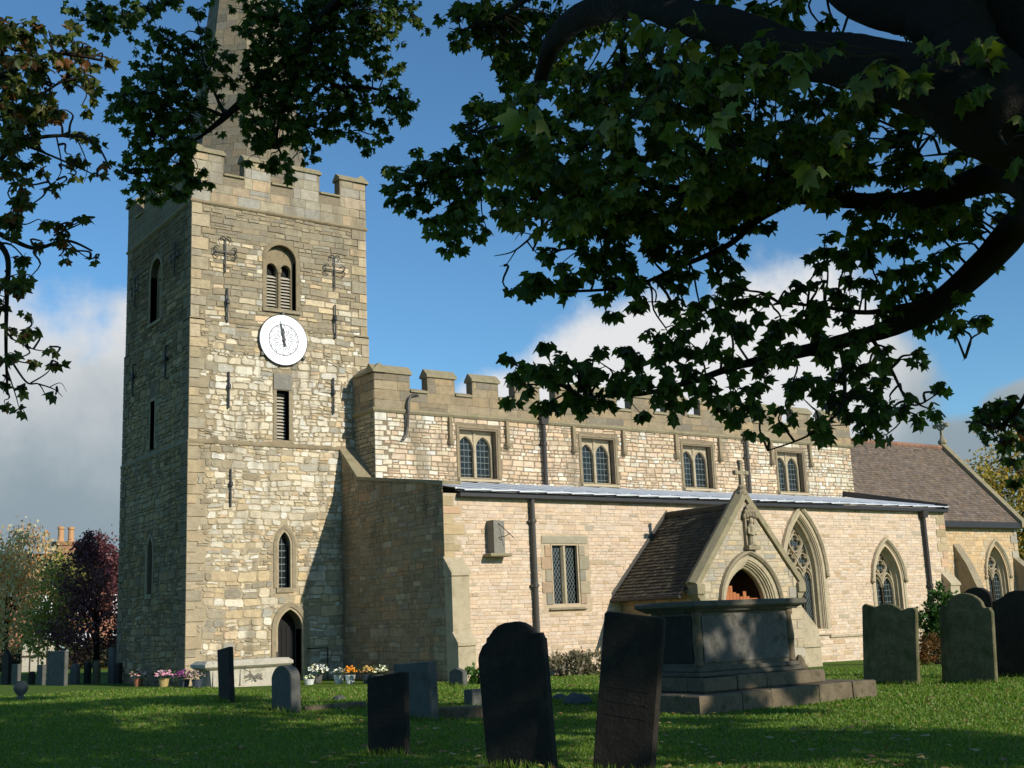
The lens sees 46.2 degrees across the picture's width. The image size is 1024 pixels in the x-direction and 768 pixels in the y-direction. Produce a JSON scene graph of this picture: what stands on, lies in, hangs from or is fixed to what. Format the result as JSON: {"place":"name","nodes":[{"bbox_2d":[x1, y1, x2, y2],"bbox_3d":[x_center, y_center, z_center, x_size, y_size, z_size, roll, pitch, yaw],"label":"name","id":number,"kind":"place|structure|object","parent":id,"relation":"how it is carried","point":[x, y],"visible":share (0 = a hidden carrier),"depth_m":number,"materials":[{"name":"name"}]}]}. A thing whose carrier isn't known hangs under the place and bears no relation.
{"place":"outdoors","nodes":[
{"label":"outdoors","id":0,"kind":"place"},
{"bbox_2d":[0,656,1023,767],"bbox_3d":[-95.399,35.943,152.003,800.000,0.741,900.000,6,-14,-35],"label":"lawn","id":1,"kind":"structure","parent":0,"point":[8,690],"depth_m":17.40,"materials":[{"name":"green plant"}]},
{"bbox_2d":[1,650,11,684],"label":"headstone","id":2,"kind":"object","parent":1,"relation":"on","point":[6,670],"visible":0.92,"depth_m":39.58,"materials":[{"name":"stone"}]},
{"bbox_2d":[11,664,20,684],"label":"headstone","id":3,"kind":"object","parent":1,"relation":"on","point":[16,673],"visible":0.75,"depth_m":38.56,"materials":[{"name":"grey stone"}]},
{"bbox_2d":[13,681,28,699],"bbox_3d":[-11.628,7.250,28.443,0.332,0.420,0.340,6,-14,-35],"label":"grave vase","id":4,"kind":"object","parent":1,"relation":"on","point":[20,688],"visible":0.96,"depth_m":28.34,"materials":[{"name":"grey stone"}]},
{"bbox_2d":[28,671,34,684],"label":"headstone","id":5,"kind":"object","parent":1,"relation":"on","point":[31,677],"visible":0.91,"depth_m":38.64,"materials":[{"name":"stone"}]},
{"bbox_2d":[0,515,68,659],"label":"birch tree","id":6,"kind":"object","parent":1,"relation":"on","point":[16,587],"visible":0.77,"depth_m":53.44,"materials":[{"name":"green plant"}]},
{"bbox_2d":[36,664,45,684],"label":"headstone","id":7,"kind":"object","parent":1,"relation":"on","point":[41,675],"visible":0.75,"depth_m":37.60,"materials":[{"name":"grey stone"}]},
{"bbox_2d":[20,633,68,671],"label":"timber outbuilding","id":8,"kind":"structure","parent":1,"relation":"on","point":[27,665],"depth_m":60.19,"materials":[{"name":"wood"}]},
{"bbox_2d":[10,541,93,664],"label":"garden tree","id":9,"kind":"object","parent":1,"relation":"on","point":[48,604],"visible":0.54,"depth_m":51.33,"materials":[{"name":"green plant"}]},
{"bbox_2d":[46,651,68,685],"bbox_3d":[-13.743,8.742,36.304,0.123,1.327,1.303,8,-15,-43],"label":"headstone","id":10,"kind":"object","parent":1,"relation":"on","point":[57,668],"visible":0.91,"depth_m":36.18,"materials":[{"name":"grey stone"}]},
{"bbox_2d":[0,636,116,670],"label":"hedge","id":11,"kind":"object","parent":1,"relation":"on","point":[17,661],"visible":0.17,"depth_m":63.87,"materials":[{"name":"green plant"}]},
{"bbox_2d":[0,526,118,645],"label":"brick house","id":12,"kind":"structure","parent":1,"relation":"on","point":[60,539],"depth_m":74.83,"materials":[{"name":"brick"}]},
{"bbox_2d":[0,16,120,420],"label":"tree","id":13,"kind":"object","parent":1,"relation":"on","point":[14,139],"visible":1,"depth_m":10.39,"materials":[{"name":"green plant"}]},
{"bbox_2d":[70,663,79,683],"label":"headstone","id":14,"kind":"object","parent":1,"relation":"on","point":[74,673],"visible":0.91,"depth_m":37.53,"materials":[{"name":"grey stone"}]},
{"bbox_2d":[31,525,119,672],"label":"purple tree","id":15,"kind":"object","parent":1,"relation":"on","point":[90,601],"visible":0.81,"depth_m":49.40,"materials":[{"name":"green plant"}]},
{"bbox_2d":[83,662,91,683],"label":"headstone","id":16,"kind":"object","parent":1,"relation":"on","point":[87,671],"visible":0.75,"depth_m":37.68,"materials":[{"name":"stone"}]},
{"bbox_2d":[92,660,100,683],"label":"headstone","id":17,"kind":"object","parent":1,"relation":"on","point":[96,675],"visible":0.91,"depth_m":37.35,"materials":[{"name":"grey stone"}]},
{"bbox_2d":[108,647,115,682],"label":"headstone","id":18,"kind":"object","parent":1,"relation":"on","point":[111,657],"visible":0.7,"depth_m":37.48,"materials":[{"name":"grey stone"}]},
{"bbox_2d":[114,663,121,683],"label":"headstone","id":19,"kind":"object","parent":1,"relation":"on","point":[117,673],"visible":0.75,"depth_m":36.83,"materials":[{"name":"stone"}]},
{"bbox_2d":[129,669,147,686],"bbox_3d":[-10.669,8.373,34.250,0.584,0.490,0.549,-4,-11,6],"label":"flower pot","id":20,"kind":"object","parent":1,"relation":"on","point":[138,681],"visible":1,"depth_m":34.13,"materials":[{"name":"ceramic"}]},
{"bbox_2d":[154,668,174,686],"bbox_3d":[-9.431,7.956,32.562,0.579,0.503,0.596,1,-12,-16],"label":"flower pot","id":21,"kind":"object","parent":1,"relation":"on","point":[164,681],"visible":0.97,"depth_m":32.47,"materials":[{"name":"pink plant"}]},
{"bbox_2d":[172,669,194,687],"bbox_3d":[-8.502,7.636,31.180,0.621,0.491,0.584,6,-14,-35],"label":"flower pot","id":22,"kind":"object","parent":1,"relation":"on","point":[183,682],"visible":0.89,"depth_m":31.10,"materials":[{"name":"purple plant"}]},
{"bbox_2d":[187,670,206,687],"bbox_3d":[-8.069,7.542,30.744,0.501,0.472,0.559,6,-14,-35],"label":"flower pot","id":23,"kind":"object","parent":1,"relation":"on","point":[196,682],"visible":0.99,"depth_m":30.65,"materials":[{"name":"pink plant"}]},
{"bbox_2d":[217,647,234,701],"bbox_3d":[-5.723,5.976,24.053,0.103,1.353,0.626,6,-20,-35],"label":"headstone","id":24,"kind":"object","parent":1,"relation":"on","point":[226,685],"visible":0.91,"depth_m":23.97,"materials":[{"name":"stone"}]},
{"bbox_2d":[190,657,292,687],"bbox_3d":[-7.091,7.730,31.587,2.440,0.960,1.030,6,-14,-35],"label":"white chest tomb","id":25,"kind":"object","parent":1,"relation":"on","point":[254,672],"visible":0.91,"depth_m":31.29,"materials":[{"name":"stone"}]},
{"bbox_2d":[271,665,300,712],"bbox_3d":[-4.075,5.636,21.662,0.203,1.101,0.727,7,-16,-40],"label":"headstone","id":26,"kind":"object","parent":1,"relation":"on","point":[286,688],"visible":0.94,"depth_m":21.52,"materials":[{"name":"grey stone"}]},
{"bbox_2d":[303,674,314,684],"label":"flower pot","id":27,"kind":"object","parent":1,"relation":"on","point":[309,681],"visible":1,"depth_m":31.46,"materials":[{"name":"white ceramic"}]},
{"bbox_2d":[304,663,328,682],"bbox_3d":[-5.244,7.781,32.370,0.690,0.552,0.656,6,-14,-35],"label":"flower pot","id":28,"kind":"object","parent":1,"relation":"on","point":[318,677],"visible":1,"depth_m":32.26,"materials":[{"name":"white plant"}]},
{"bbox_2d":[302,701,365,710],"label":"grave kerb","id":29,"kind":"structure","parent":1,"relation":"on","point":[334,706],"depth_m":21.93,"materials":[{"name":"stone"}]},
{"bbox_2d":[330,667,346,683],"bbox_3d":[-4.568,7.668,31.619,0.483,0.423,0.518,6,-14,-35],"label":"flower pot","id":30,"kind":"object","parent":1,"relation":"on","point":[338,678],"visible":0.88,"depth_m":31.52,"materials":[{"name":"grey metal"}]},
{"bbox_2d":[332,695,344,699],"bbox_3d":[-3.428,6.255,23.922,0.273,0.117,0.291,3,-13,-27],"label":"loose stone","id":31,"kind":"object","parent":1,"relation":"on","point":[338,697],"visible":0.65,"depth_m":23.85,"materials":[{"name":"grey stone"}]},
{"bbox_2d":[341,665,358,683],"bbox_3d":[-4.228,7.561,31.285,0.442,0.470,0.446,6,-14,-35],"label":"flower pot","id":32,"kind":"object","parent":1,"relation":"on","point":[350,679],"visible":1,"depth_m":31.18,"materials":[{"name":"silver metal"}]},
{"bbox_2d":[359,665,375,683],"bbox_3d":[-3.729,7.465,30.916,0.487,0.472,0.445,-11,-14,38],"label":"flower pot","id":33,"kind":"object","parent":1,"relation":"on","point":[366,668],"visible":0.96,"depth_m":30.83,"materials":[{"name":"orange plant"}]},
{"bbox_2d":[373,664,387,675],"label":"flower pot","id":34,"kind":"object","parent":1,"relation":"on","point":[381,667],"visible":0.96,"depth_m":30.51,"materials":[{"name":"white plant"}]},
{"bbox_2d":[367,672,409,755],"bbox_3d":[-1.512,4.186,14.716,0.624,1.285,0.103,-10,-14,34],"label":"headstone","id":35,"kind":"object","parent":1,"relation":"on","point":[388,711],"visible":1,"depth_m":14.68,"materials":[{"name":"stone"}]},
{"bbox_2d":[394,661,438,720],"bbox_3d":[-1.601,5.279,20.070,0.163,1.225,1.114,6,-17,-37],"label":"headstone","id":36,"kind":"object","parent":1,"relation":"on","point":[423,694],"visible":0.66,"depth_m":19.81,"materials":[{"name":"grey stone"}]},
{"bbox_2d":[449,668,467,685],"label":"headstone","id":37,"kind":"object","parent":1,"relation":"on","point":[458,675],"visible":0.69,"depth_m":28.02,"materials":[{"name":"grey stone"}]},
{"bbox_2d":[439,705,482,718],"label":"grave kerb","id":38,"kind":"structure","parent":1,"relation":"on","point":[460,712],"depth_m":19.86,"materials":[{"name":"stone"}]},
{"bbox_2d":[464,662,479,683],"bbox_3d":[-0.820,7.028,29.148,0.770,0.613,0.841,-2,-11,-1],"label":"green tuft","id":39,"kind":"object","parent":1,"relation":"on","point":[473,672],"visible":0.58,"depth_m":28.94,"materials":[{"name":"green plant"}]},
{"bbox_2d":[464,689,481,705],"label":"headstone","id":40,"kind":"object","parent":1,"relation":"on","point":[474,695],"visible":0.5,"depth_m":22.18,"materials":[{"name":"grey stone"}]},
{"bbox_2d":[478,621,557,767],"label":"headstone","id":41,"kind":"object","parent":1,"relation":"on","point":[516,691],"visible":1,"depth_m":12.88,"materials":[{"name":"stone"}]},
{"bbox_2d":[21,684,1017,767],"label":"fallen leaves","id":42,"kind":"object","parent":1,"relation":"on","point":[791,728],"visible":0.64,"depth_m":14.44,"materials":[{"name":"brown plant"}]},
{"bbox_2d":[60,0,1023,492],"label":"sycamore tree","id":43,"kind":"object","parent":1,"relation":"on","point":[950,72],"visible":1,"depth_m":9.36,"materials":[{"name":"green plant"}]},
{"bbox_2d":[552,693,565,698],"bbox_3d":[0.921,6.090,23.392,0.304,0.124,0.282,7,-14,-38],"label":"loose stone","id":44,"kind":"object","parent":1,"relation":"on","point":[558,695],"visible":0.69,"depth_m":23.30,"materials":[{"name":"grey stone"}]},
{"bbox_2d":[549,650,581,675],"bbox_3d":[1.211,7.460,32.015,1.381,0.782,0.976,6,-14,-35],"label":"dry lavender","id":45,"kind":"object","parent":1,"relation":"on","point":[555,660],"visible":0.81,"depth_m":31.91,"materials":[{"name":"grey plant"}]},
{"bbox_2d":[116,0,1023,685],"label":"church","id":46,"kind":"structure","parent":1,"relation":"on","point":[334,500],"depth_m":35.97,"materials":[{"name":"stone"}]},
{"bbox_2d":[144,533,153,598],"bbox_3d":[-10.621,5.404,35.800,0.450,1.972,0.720,6,-14,-35],"label":"lancet window","id":47,"kind":"structure","parent":46,"relation":"in","point":[147,596],"depth_m":35.74,"materials":[{"name":"stone"}]},
{"bbox_2d":[148,396,155,450],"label":"slit window","id":48,"kind":"structure","parent":46,"relation":"in","point":[154,398],"depth_m":36.62,"materials":[{"name":"stone"}]},
{"bbox_2d":[146,254,162,329],"bbox_3d":[-10.883,-2.906,37.594,0.670,2.300,1.240,6,-14,-35],"label":"belfry window","id":49,"kind":"structure","parent":46,"relation":"in","point":[159,274],"depth_m":37.77,"materials":[{"name":"brown stone"}]},
{"bbox_2d":[262,241,300,314],"bbox_3d":[-7.186,-3.210,36.833,1.240,2.300,0.670,6,-14,-35],"label":"belfry window","id":50,"kind":"structure","parent":46,"relation":"in","point":[277,264],"depth_m":36.83,"materials":[{"name":"brown stone"}]},
{"bbox_2d":[273,373,291,440],"bbox_3d":[-6.975,0.780,36.003,0.610,2.100,0.575,6,-14,-35],"label":"slit window","id":51,"kind":"structure","parent":46,"relation":"in","point":[283,382],"depth_m":35.93,"materials":[{"name":"stone"}]},
{"bbox_2d":[259,312,307,365],"bbox_3d":[-6.883,-1.355,36.156,1.598,1.674,0.180,6,-14,-35],"label":"tower clock","id":52,"kind":"object","parent":46,"relation":"attached to","point":[283,340],"visible":1,"depth_m":36.10,"materials":[{"name":"white metal"}]},
{"bbox_2d":[273,525,295,592],"bbox_3d":[-6.714,5.102,35.090,0.720,1.972,0.450,6,-14,-35],"label":"lancet window","id":53,"kind":"structure","parent":46,"relation":"in","point":[283,550],"depth_m":35.07,"materials":[{"name":"stone"}]},
{"bbox_2d":[271,602,309,678],"bbox_3d":[-6.520,7.573,34.760,1.200,2.506,0.595,6,-14,-35],"label":"tower doorway","id":54,"kind":"structure","parent":46,"relation":"in","point":[286,627],"depth_m":34.92,"materials":[{"name":"stone"}]},
{"bbox_2d":[447,417,510,482],"bbox_3d":[-1.129,2.131,38.139,2.383,2.000,0.668,6,-14,-35],"label":"clerestory window","id":55,"kind":"structure","parent":46,"relation":"in","point":[476,451],"depth_m":38.24,"materials":[{"name":"brown stone"}]},
{"bbox_2d":[483,520,513,556],"bbox_3d":[-0.350,4.125,32.117,0.680,0.970,0.555,6,-14,-35],"label":"sundial","id":56,"kind":"object","parent":46,"relation":"attached to","point":[496,535],"visible":1,"depth_m":32.11,"materials":[{"name":"stone"}]},
{"bbox_2d":[541,536,590,611],"bbox_3d":[1.427,5.312,33.644,1.690,2.060,0.450,6,-14,-35],"label":"mullioned window","id":57,"kind":"structure","parent":46,"relation":"in","point":[564,570],"depth_m":33.63,"materials":[{"name":"stone"}]},
{"bbox_2d":[571,426,627,487],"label":"clerestory window","id":58,"kind":"structure","parent":46,"relation":"in","point":[595,455],"depth_m":41.07,"materials":[{"name":"brown stone"}]},
{"bbox_2d":[673,434,723,491],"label":"clerestory window","id":59,"kind":"structure","parent":46,"relation":"in","point":[695,467],"depth_m":43.74,"materials":[{"name":"brown stone"}]},
{"bbox_2d":[718,550,783,599],"bbox_3d":[5.706,6.621,34.191,2.520,3.565,3.300,6,-14,-35],"label":"porch doorway","id":60,"kind":"structure","parent":46,"relation":"in","point":[761,572],"depth_m":33.47,"materials":[{"name":"stone"}]},
{"bbox_2d":[769,441,813,495],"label":"clerestory window","id":61,"kind":"structure","parent":46,"relation":"in","point":[787,465],"depth_m":46.58,"materials":[{"name":"brown stone"}]},
{"bbox_2d":[781,508,832,635],"bbox_3d":[9.437,6.078,39.308,2.297,4.274,0.599,6,-14,-35],"label":"traceried window","id":62,"kind":"structure","parent":46,"relation":"in","point":[801,550],"depth_m":39.64,"materials":[{"name":"stone"}]},
{"bbox_2d":[870,537,908,607],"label":"traceried window","id":63,"kind":"structure","parent":46,"relation":"in","point":[887,581],"depth_m":41.94,"materials":[{"name":"stone"}]},
{"bbox_2d":[984,539,1013,600],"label":"chancel window","id":64,"kind":"structure","parent":46,"relation":"in","point":[995,572],"depth_m":54.61,"materials":[{"name":"stone"}]},
{"bbox_2d":[557,647,595,674],"bbox_3d":[1.769,7.465,32.254,1.245,0.833,0.774,6,-14,-35],"label":"dry lavender","id":65,"kind":"object","parent":1,"relation":"on","point":[578,666],"visible":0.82,"depth_m":32.09,"materials":[{"name":"grey plant"}]},
{"bbox_2d":[562,692,592,704],"bbox_3d":[1.223,5.837,22.270,0.523,0.231,0.565,-13,-16,43],"label":"loose stone","id":66,"kind":"object","parent":1,"relation":"on","point":[573,698],"visible":0.81,"depth_m":22.12,"materials":[{"name":"grey stone"}]},
{"bbox_2d":[577,647,600,674],"bbox_3d":[2.281,7.525,32.553,1.365,0.801,0.808,6,-14,-35],"label":"dry lavender","id":67,"kind":"object","parent":1,"relation":"on","point":[592,669],"visible":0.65,"depth_m":32.37,"materials":[{"name":"grey plant"}]},
{"bbox_2d":[593,611,665,767],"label":"headstone","id":68,"kind":"object","parent":1,"relation":"on","point":[629,693],"visible":1,"depth_m":12.02,"materials":[{"name":"stone"}]},
{"bbox_2d":[634,598,876,714],"bbox_3d":[3.924,4.774,20.862,4.256,2.005,2.419,6,-14,-35],"label":"chest tomb","id":69,"kind":"object","parent":1,"relation":"on","point":[726,655],"visible":0.81,"depth_m":20.09,"materials":[{"name":"stone"}]},
{"bbox_2d":[862,603,919,684],"bbox_3d":[7.778,5.490,24.681,0.103,1.938,1.299,7,-9,-38],"label":"headstone","id":70,"kind":"object","parent":1,"relation":"on","point":[890,642],"visible":0.94,"depth_m":24.64,"materials":[{"name":"stone"}]},
{"bbox_2d":[919,631,940,664],"bbox_3d":[11.458,7.274,32.966,1.336,1.002,1.158,6,-14,-35],"label":"red shrub","id":71,"kind":"object","parent":1,"relation":"on","point":[928,645],"visible":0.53,"depth_m":32.90,"materials":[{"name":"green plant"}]},
{"bbox_2d":[916,578,957,656],"bbox_3d":[11.912,6.668,33.660,1.614,2.394,1.210,-4,-11,9],"label":"evergreen shrub","id":72,"kind":"object","parent":1,"relation":"on","point":[931,621],"visible":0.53,"depth_m":33.55,"materials":[{"name":"green plant"}]},
{"bbox_2d":[939,593,997,682],"bbox_3d":[9.070,5.209,23.904,0.103,2.071,1.183,7,-10,-38],"label":"headstone","id":73,"kind":"object","parent":1,"relation":"on","point":[967,637],"visible":0.94,"depth_m":23.87,"materials":[{"name":"stone"}]},
{"bbox_2d":[964,587,993,606],"bbox_3d":[10.294,5.551,26.299,0.103,2.187,0.729,7,-15,-38],"label":"headstone","id":74,"kind":"object","parent":1,"relation":"on","point":[984,595],"visible":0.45,"depth_m":26.32,"materials":[{"name":"stone"}]},
{"bbox_2d":[958,428,1023,560],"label":"autumn tree","id":75,"kind":"object","parent":1,"relation":"on","point":[996,486],"visible":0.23,"depth_m":83.09,"materials":[{"name":"yellow plant"}]},
{"bbox_2d":[992,590,1023,676],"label":"headstone","id":76,"kind":"object","parent":1,"relation":"on","point":[1008,608],"visible":0.94,"depth_m":25.10,"materials":[{"name":"stone"}]},
{"bbox_2d":[0,0,1023,553],"label":"sky","id":77,"kind":"structure","parent":0,"point":[61,465],"materials":[{"name":"blue"}]}
]}

